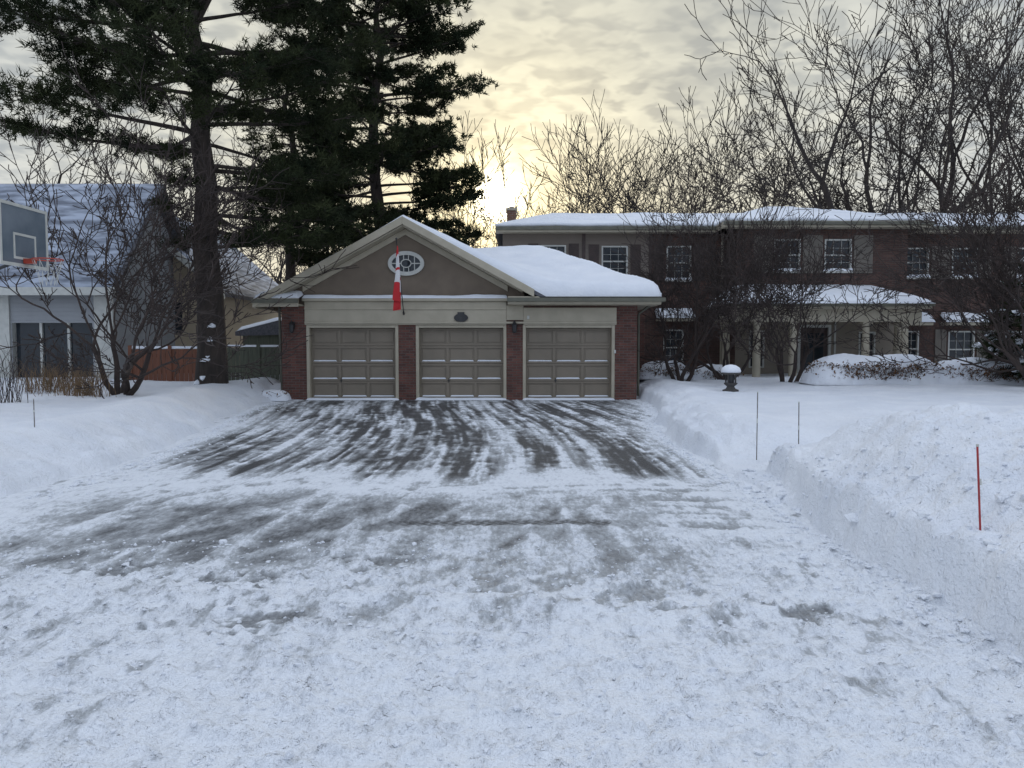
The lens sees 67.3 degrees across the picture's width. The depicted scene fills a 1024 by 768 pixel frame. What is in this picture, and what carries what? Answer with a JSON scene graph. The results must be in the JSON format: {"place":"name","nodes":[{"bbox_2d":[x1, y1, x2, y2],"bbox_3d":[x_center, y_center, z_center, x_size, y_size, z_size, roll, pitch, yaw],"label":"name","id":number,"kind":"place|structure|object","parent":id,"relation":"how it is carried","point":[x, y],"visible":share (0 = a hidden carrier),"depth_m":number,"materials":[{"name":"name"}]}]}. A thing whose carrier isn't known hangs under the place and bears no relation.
{"place":"outdoors","nodes":[
{"label":"outdoors","id":0,"kind":"place"},
{"bbox_2d":[0,399,1023,767],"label":"driveway","id":1,"kind":"structure","parent":0,"point":[452,477],"depth_m":4.59,"materials":[{"name":"white snow"}]},
{"bbox_2d":[0,373,1023,655],"bbox_3d":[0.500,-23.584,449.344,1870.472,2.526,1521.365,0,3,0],"label":"snowy ground","id":2,"kind":"structure","parent":0,"point":[78,435],"depth_m":8.53,"materials":[{"name":"white snow"}]},
{"bbox_2d":[0,331,46,402],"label":"leafless shrub","id":3,"kind":"object","parent":2,"relation":"on","point":[7,395],"visible":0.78,"depth_m":15.18,"materials":[{"name":"brown plant"}]},
{"bbox_2d":[0,199,63,285],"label":"basketball hoop","id":4,"kind":"object","parent":2,"relation":"on","point":[23,236],"visible":1,"depth_m":12.88,"materials":[{"name":"white paint"}]},
{"bbox_2d":[33,398,34,426],"bbox_3d":[-6.420,0.596,10.347,0.017,0.805,0.017,1,3,22],"label":"snow marker stake","id":5,"kind":"object","parent":2,"relation":"on","point":[34,412],"visible":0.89,"depth_m":10.33,"materials":[{"name":"white paint"}]},
{"bbox_2d":[7,359,73,393],"bbox_3d":[-11.335,-0.163,18.327,1.527,0.866,1.653,0,3,0],"label":"dry grass tuft","id":6,"kind":"object","parent":2,"relation":"on","point":[49,381],"visible":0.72,"depth_m":18.28,"materials":[{"name":"brown plant"}]},
{"bbox_2d":[5,365,115,396],"bbox_3d":[-10.004,-0.029,17.365,2.192,0.817,1.525,-1,3,-11],"label":"dry grass tuft","id":7,"kind":"object","parent":2,"relation":"on","point":[88,391],"visible":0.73,"depth_m":17.36,"materials":[{"name":"brown plant"}]},
{"bbox_2d":[3,335,126,389],"bbox_3d":[-11.586,-0.506,19.602,2.425,1.527,2.942,2,4,39],"label":"leafless shrub","id":8,"kind":"object","parent":2,"relation":"on","point":[58,366],"visible":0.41,"depth_m":19.78,"materials":[{"name":"brown plant"}]},
{"bbox_2d":[0,24,157,183],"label":"bare tree","id":9,"kind":"object","parent":2,"relation":"on","point":[61,174],"visible":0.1,"depth_m":45.83,"materials":[{"name":"brown plant"}]},
{"bbox_2d":[0,206,277,378],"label":"walls","id":10,"kind":"structure","parent":2,"relation":"on","point":[18,315],"depth_m":25.16,"materials":[{"name":"grey paint"}]},
{"bbox_2d":[0,184,253,300],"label":"roofs","id":11,"kind":"structure","parent":10,"relation":"on","point":[46,290],"depth_m":24.18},
{"bbox_2d":[0,184,159,286],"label":"roof snow","id":12,"kind":"structure","parent":11,"relation":"on","point":[69,213],"depth_m":26.17,"materials":[{"name":"white snow"}]},
{"bbox_2d":[176,217,277,296],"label":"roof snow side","id":13,"kind":"structure","parent":11,"relation":"on","point":[258,286],"depth_m":34.89,"materials":[{"name":"white snow"}]},
{"bbox_2d":[128,345,196,380],"bbox_3d":[-10.750,-0.479,24.224,2.610,1.470,0.090,0,3,0],"label":"cedar fence","id":14,"kind":"object","parent":2,"relation":"on","point":[162,373],"visible":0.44,"depth_m":24.20,"materials":[{"name":"brown wood"}]},
{"bbox_2d":[55,98,288,283],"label":"bare tree","id":15,"kind":"object","parent":2,"relation":"on","point":[142,176],"visible":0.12,"depth_m":48.95,"materials":[{"name":"brown plant"}]},
{"bbox_2d":[0,41,358,398],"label":"multi stem bare tree","id":16,"kind":"object","parent":2,"relation":"on","point":[126,373],"visible":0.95,"depth_m":17.51,"materials":[{"name":"brown plant"}]},
{"bbox_2d":[0,0,400,384],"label":"pine tree","id":17,"kind":"object","parent":2,"relation":"on","point":[278,69],"visible":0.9,"depth_m":19.95,"materials":[{"name":"green plant"}]},
{"bbox_2d":[194,323,215,384],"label":"trunk snow patches","id":18,"kind":"object","parent":17,"relation":"on","point":[202,378],"visible":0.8,"depth_m":20.88,"materials":[{"name":"white snow"}]},
{"bbox_2d":[227,344,280,381],"bbox_3d":[-8.100,-0.525,24.622,2.710,1.520,0.090,0,3,0],"label":"weathered wood fence","id":19,"kind":"object","parent":2,"relation":"on","point":[240,357],"visible":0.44,"depth_m":24.59,"materials":[{"name":"grey wood"}]},
{"bbox_2d":[235,317,281,367],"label":"garden shed","id":20,"kind":"structure","parent":2,"relation":"on","point":[265,332],"depth_m":27.28,"materials":[{"name":"grey wood"}]},
{"bbox_2d":[262,389,291,400],"bbox_3d":[-6.737,0.292,21.792,0.993,0.377,0.910,0,3,0],"label":"snow covered shrub","id":21,"kind":"object","parent":2,"relation":"on","point":[276,395],"visible":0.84,"depth_m":21.55,"materials":[{"name":"white snow"}]},
{"bbox_2d":[173,100,394,282],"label":"bare tree","id":22,"kind":"object","parent":2,"relation":"on","point":[276,211],"visible":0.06,"depth_m":54.03,"materials":[{"name":"brown plant"}]},
{"bbox_2d":[220,24,352,280],"bbox_3d":[-10.075,-7.949,34.604,5.892,15.504,5.692,-2,4,-35],"label":"pine tree","id":23,"kind":"object","parent":2,"relation":"on","point":[250,135],"visible":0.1,"depth_m":34.08,"materials":[{"name":"green plant"}]},
{"bbox_2d":[242,134,392,283],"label":"bare tree","id":24,"kind":"object","parent":2,"relation":"on","point":[280,272],"visible":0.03,"depth_m":54.42,"materials":[{"name":"brown plant"}]},
{"bbox_2d":[240,216,485,284],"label":"distant bare trees","id":25,"kind":"object","parent":2,"relation":"on","point":[283,262],"visible":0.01,"depth_m":74.00,"materials":[{"name":"brown plant"}]},
{"bbox_2d":[254,0,499,269],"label":"pine tree","id":26,"kind":"object","parent":2,"relation":"on","point":[420,144],"visible":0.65,"depth_m":30.72,"materials":[{"name":"green plant"}]},
{"bbox_2d":[251,215,665,399],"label":"brick garage","id":27,"kind":"structure","parent":2,"relation":"on","point":[528,322],"depth_m":22.15,"materials":[{"name":"beige paint"}]},
{"bbox_2d":[311,328,395,397],"bbox_3d":[-4.595,-0.601,22.380,2.470,2.050,0.100,0,3,0],"label":"garage door panel","id":28,"kind":"structure","parent":27,"relation":"in","point":[338,344],"depth_m":22.37,"materials":[{"name":"paint"}]},
{"bbox_2d":[392,238,404,314],"bbox_3d":[-3.152,-2.953,21.468,0.205,2.094,1.247,0,3,0],"label":"canadian flag on pole","id":29,"kind":"object","parent":27,"relation":"attached to","point":[397,293],"visible":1,"depth_m":20.96,"materials":[{"name":"red fabric"}]},
{"bbox_2d":[388,251,423,275],"bbox_3d":[-3.030,-3.450,22.012,1.040,0.700,0.070,0,3,0],"label":"oval window","id":30,"kind":"structure","parent":27,"relation":"in","point":[411,263],"depth_m":22.00,"materials":[{"name":"white paint"}]},
{"bbox_2d":[420,328,502,397],"bbox_3d":[-1.465,-0.601,22.380,2.430,2.050,0.100,0,3,0],"label":"garage door panel","id":31,"kind":"structure","parent":27,"relation":"in","point":[447,344],"depth_m":22.37,"materials":[{"name":"paint"}]},
{"bbox_2d":[526,328,610,397],"bbox_3d":[1.635,-0.601,22.380,2.470,2.050,0.100,0,3,0],"label":"garage door panel","id":32,"kind":"structure","parent":27,"relation":"in","point":[553,344],"depth_m":22.37,"materials":[{"name":"paint"}]},
{"bbox_2d":[400,110,603,247],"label":"bare tree","id":33,"kind":"object","parent":2,"relation":"on","point":[462,215],"visible":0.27,"depth_m":51.34,"materials":[{"name":"brown plant"}]},
{"bbox_2d":[432,119,589,247],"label":"bare tree","id":34,"kind":"object","parent":2,"relation":"on","point":[506,202],"visible":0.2,"depth_m":45.98,"materials":[{"name":"brown plant"}]},
{"bbox_2d":[0,402,1023,767],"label":"loose snow lumps","id":35,"kind":"object","parent":2,"relation":"on","point":[920,514],"visible":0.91,"depth_m":4.83,"materials":[{"name":"white snow"}]},
{"bbox_2d":[455,116,658,246],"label":"bare tree","id":36,"kind":"object","parent":2,"relation":"on","point":[543,179],"visible":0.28,"depth_m":53.44,"materials":[{"name":"brown plant"}]},
{"bbox_2d":[537,119,665,212],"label":"bare tree","id":37,"kind":"object","parent":2,"relation":"on","point":[632,149],"visible":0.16,"depth_m":56.65,"materials":[{"name":"brown plant"}]},
{"bbox_2d":[536,116,696,212],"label":"bare tree","id":38,"kind":"object","parent":2,"relation":"on","point":[597,201],"visible":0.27,"depth_m":48.23,"materials":[{"name":"brown plant"}]},
{"bbox_2d":[519,89,766,215],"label":"bare tree","id":39,"kind":"object","parent":2,"relation":"on","point":[654,196],"visible":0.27,"depth_m":51.11,"materials":[{"name":"brown plant"}]},
{"bbox_2d":[639,360,691,378],"bbox_3d":[4.899,-0.463,24.928,1.923,0.612,1.566,0,3,0],"label":"snow covered shrub","id":40,"kind":"object","parent":2,"relation":"on","point":[646,370],"visible":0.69,"depth_m":24.45,"materials":[{"name":"white snow"}]},
{"bbox_2d":[561,78,809,212],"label":"bare tree","id":41,"kind":"object","parent":2,"relation":"on","point":[655,158],"visible":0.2,"depth_m":48.65,"materials":[{"name":"brown plant"}]},
{"bbox_2d":[609,165,778,380],"bbox_3d":[5.548,-3.131,24.360,5.539,6.817,8.567,1,3,19],"label":"bare ornamental tree","id":42,"kind":"object","parent":2,"relation":"on","point":[713,310],"visible":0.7,"depth_m":23.04,"materials":[{"name":"brown plant"}]},
{"bbox_2d":[570,59,864,212],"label":"bare tree","id":43,"kind":"object","parent":2,"relation":"on","point":[774,140],"visible":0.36,"depth_m":45.31,"materials":[{"name":"brown plant"}]},
{"bbox_2d":[691,364,743,379],"bbox_3d":[6.586,-0.389,25.126,1.833,0.535,1.379,0,3,0],"label":"snow covered shrub","id":44,"kind":"object","parent":2,"relation":"on","point":[704,373],"visible":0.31,"depth_m":24.76,"materials":[{"name":"white snow"}]},
{"bbox_2d":[612,181,834,379],"bbox_3d":[6.100,-2.980,23.270,8.012,6.546,6.159,-1,3,-22],"label":"bare ornamental tree","id":45,"kind":"object","parent":2,"relation":"on","point":[718,375],"visible":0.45,"depth_m":23.32,"materials":[{"name":"brown plant"}]},
{"bbox_2d":[721,364,740,391],"bbox_3d":[5.350,-0.123,18.820,0.500,0.710,0.500,0,3,0],"label":"birdbath","id":46,"kind":"object","parent":2,"relation":"on","point":[730,371],"visible":0.96,"depth_m":18.70,"materials":[{"name":"stone"}]},
{"bbox_2d":[642,86,841,212],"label":"bare tree","id":47,"kind":"object","parent":2,"relation":"on","point":[720,181],"visible":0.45,"depth_m":45.30,"materials":[{"name":"brown plant"}]},
{"bbox_2d":[756,392,757,459],"bbox_3d":[3.200,0.597,10.046,0.017,0.994,0.017,-1,3,-22],"label":"snow marker stake","id":48,"kind":"object","parent":2,"relation":"on","point":[757,425],"visible":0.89,"depth_m":10.04,"materials":[{"name":"white paint"}]},
{"bbox_2d":[496,221,1023,364],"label":"eaves and gutters","id":49,"kind":"object","parent":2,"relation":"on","point":[608,229],"visible":0.55,"depth_m":28.04,"materials":[{"name":"beige paint"}]},
{"bbox_2d":[503,229,1023,374],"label":"walls","id":50,"kind":"structure","parent":2,"relation":"on","point":[738,358],"depth_m":28.75,"materials":[{"name":"brick"}]},
{"bbox_2d":[656,318,692,321],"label":"bay cornice","id":51,"kind":"structure","parent":50,"relation":"attached to","point":[686,320],"depth_m":28.46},
{"bbox_2d":[655,308,694,317],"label":"snow","id":52,"kind":"structure","parent":50,"relation":"attached to","point":[682,315],"depth_m":28.49,"materials":[{"name":"white snow"}]},
{"bbox_2d":[528,234,1015,362],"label":"shutters","id":53,"kind":"object","parent":50,"relation":"attached to","point":[593,252],"visible":0.27,"depth_m":28.73,"materials":[{"name":"grey wood"}]},
{"bbox_2d":[541,239,1023,367],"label":"window frames","id":54,"kind":"structure","parent":50,"relation":"attached to","point":[874,333],"depth_m":28.75,"materials":[{"name":"white wood"}]},
{"bbox_2d":[547,241,1023,365],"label":"window glass","id":55,"kind":"object","parent":54,"relation":"in","point":[968,339],"visible":0.32,"depth_m":28.88,"materials":[{"name":"black glass"}]},
{"bbox_2d":[823,268,852,270],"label":"sill snow","id":56,"kind":"structure","parent":54,"relation":"on","point":[833,269],"depth_m":27.54,"materials":[{"name":"white snow"}]},
{"bbox_2d":[797,322,835,372],"bbox_3d":[10.900,-1.210,27.795,1.520,2.450,0.160,0,3,0],"label":"front door","id":57,"kind":"structure","parent":50,"relation":"attached to","point":[819,352],"depth_m":27.79,"materials":[{"name":"black paint"}]},
{"bbox_2d":[909,322,932,325],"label":"bay cornice","id":58,"kind":"structure","parent":50,"relation":"attached to","point":[925,323],"depth_m":28.47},
{"bbox_2d":[922,312,934,321],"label":"snow","id":59,"kind":"structure","parent":50,"relation":"attached to","point":[925,318],"depth_m":28.46,"materials":[{"name":"white snow"}]},
{"bbox_2d":[941,322,987,325],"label":"bay cornice","id":60,"kind":"structure","parent":50,"relation":"attached to","point":[971,323],"depth_m":28.47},
{"bbox_2d":[941,312,988,321],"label":"snow","id":61,"kind":"structure","parent":50,"relation":"attached to","point":[953,317],"depth_m":28.52,"materials":[{"name":"white snow"}]},
{"bbox_2d":[668,72,910,212],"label":"bare tree","id":62,"kind":"object","parent":2,"relation":"on","point":[807,139],"visible":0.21,"depth_m":55.86,"materials":[{"name":"brown plant"}]},
{"bbox_2d":[798,402,799,443],"bbox_3d":[3.594,0.651,9.649,0.026,0.861,0.018,0,3,0],"label":"snow marker stake","id":63,"kind":"object","parent":2,"relation":"on","point":[798,422],"visible":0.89,"depth_m":9.64,"materials":[{"name":"white paint"}]},
{"bbox_2d":[709,304,935,376],"bbox_3d":[10.475,-1.240,26.570,6.910,2.940,2.397,0,3,0],"label":"porch","id":64,"kind":"object","parent":2,"relation":"on","point":[863,318],"visible":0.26,"depth_m":25.62,"materials":[{"name":"beige paint"}]},
{"bbox_2d":[702,185,976,381],"bbox_3d":[8.618,-2.489,20.834,6.771,5.713,6.108,1,3,16],"label":"bare ornamental tree","id":65,"kind":"object","parent":2,"relation":"on","point":[771,296],"visible":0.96,"depth_m":20.83,"materials":[{"name":"brown plant"}]},
{"bbox_2d":[684,0,1023,255],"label":"bare tree","id":66,"kind":"object","parent":2,"relation":"on","point":[826,193],"visible":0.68,"depth_m":32.30,"materials":[{"name":"brown plant"}]},
{"bbox_2d":[697,0,1023,232],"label":"bare tree","id":67,"kind":"object","parent":2,"relation":"on","point":[950,149],"visible":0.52,"depth_m":35.55,"materials":[{"name":"brown plant"}]},
{"bbox_2d":[798,353,944,384],"bbox_3d":[9.981,-0.430,21.290,3.876,0.832,2.035,0,3,0],"label":"snow covered hedge","id":68,"kind":"object","parent":2,"relation":"on","point":[844,369],"visible":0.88,"depth_m":20.69,"materials":[{"name":"white snow"}]},
{"bbox_2d":[754,0,1023,212],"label":"bare tree","id":69,"kind":"object","parent":2,"relation":"on","point":[843,166],"visible":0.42,"depth_m":36.51,"materials":[{"name":"brown plant"}]},
{"bbox_2d":[804,170,1023,374],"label":"bare ornamental tree","id":70,"kind":"object","parent":2,"relation":"on","point":[1013,361],"visible":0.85,"depth_m":17.45,"materials":[{"name":"brown plant"}]},
{"bbox_2d":[810,120,1023,378],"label":"bare ornamental tree","id":71,"kind":"object","parent":2,"relation":"on","point":[997,293],"visible":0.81,"depth_m":19.02,"materials":[{"name":"brown plant"}]},
{"bbox_2d":[813,0,1023,212],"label":"bare tree","id":72,"kind":"object","parent":2,"relation":"on","point":[966,108],"visible":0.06,"depth_m":51.71,"materials":[{"name":"brown plant"}]},
{"bbox_2d":[838,0,1023,212],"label":"bare tree","id":73,"kind":"object","parent":2,"relation":"on","point":[1017,112],"visible":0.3,"depth_m":39.08,"materials":[{"name":"brown plant"}]},
{"bbox_2d":[858,5,1023,212],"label":"bare tree","id":74,"kind":"object","parent":2,"relation":"on","point":[1004,110],"visible":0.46,"depth_m":32.05,"materials":[{"name":"brown plant"}]},
{"bbox_2d":[873,187,1023,327],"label":"bare ornamental tree","id":75,"kind":"object","parent":2,"relation":"on","point":[1021,240],"visible":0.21,"depth_m":24.32,"materials":[{"name":"brown plant"}]},
{"bbox_2d":[934,357,1023,384],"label":"snow covered hedge","id":76,"kind":"object","parent":2,"relation":"on","point":[955,371],"visible":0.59,"depth_m":20.54,"materials":[{"name":"white snow"}]},
{"bbox_2d":[976,444,981,529],"bbox_3d":[2.949,0.835,4.851,0.076,0.915,0.018,0,3,0],"label":"red snow marker stake","id":77,"kind":"object","parent":2,"relation":"on","point":[979,481],"visible":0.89,"depth_m":4.84,"materials":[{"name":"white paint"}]},
{"bbox_2d":[962,257,1023,382],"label":"snowy evergreen shrub","id":78,"kind":"object","parent":2,"relation":"on","point":[990,336],"visible":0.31,"depth_m":20.55,"materials":[{"name":"green plant"}]},
{"bbox_2d":[0,0,1023,281],"label":"sky","id":79,"kind":"structure","parent":0,"point":[545,57],"materials":[{"name":"grey"}]},
{"bbox_2d":[495,220,735,245],"bbox_3d":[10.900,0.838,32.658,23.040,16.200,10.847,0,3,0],"label":"roof shingles","id":80,"kind":"object","parent":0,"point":[499,239],"visible":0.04,"depth_m":32.25,"materials":[{"name":"brown"}]},
{"bbox_2d":[506,206,516,220],"bbox_3d":[-0.020,-6.647,33.293,0.500,2.020,0.900,0,3,0],"label":"chimney","id":81,"kind":"object","parent":80,"relation":"on","point":[511,212],"visible":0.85,"depth_m":32.86,"materials":[{"name":"brick"}]},
{"bbox_2d":[495,206,1023,226],"bbox_3d":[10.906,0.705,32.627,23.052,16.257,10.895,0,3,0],"label":"roof snow","id":82,"kind":"structure","parent":80,"relation":"on","point":[582,219],"depth_m":28.97,"materials":[{"name":"white snow"}]},
{"bbox_2d":[729,284,930,302],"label":"porch roof snow","id":83,"kind":"structure","parent":0,"point":[837,293],"depth_m":25.88,"materials":[{"name":"white snow"}]}
]}

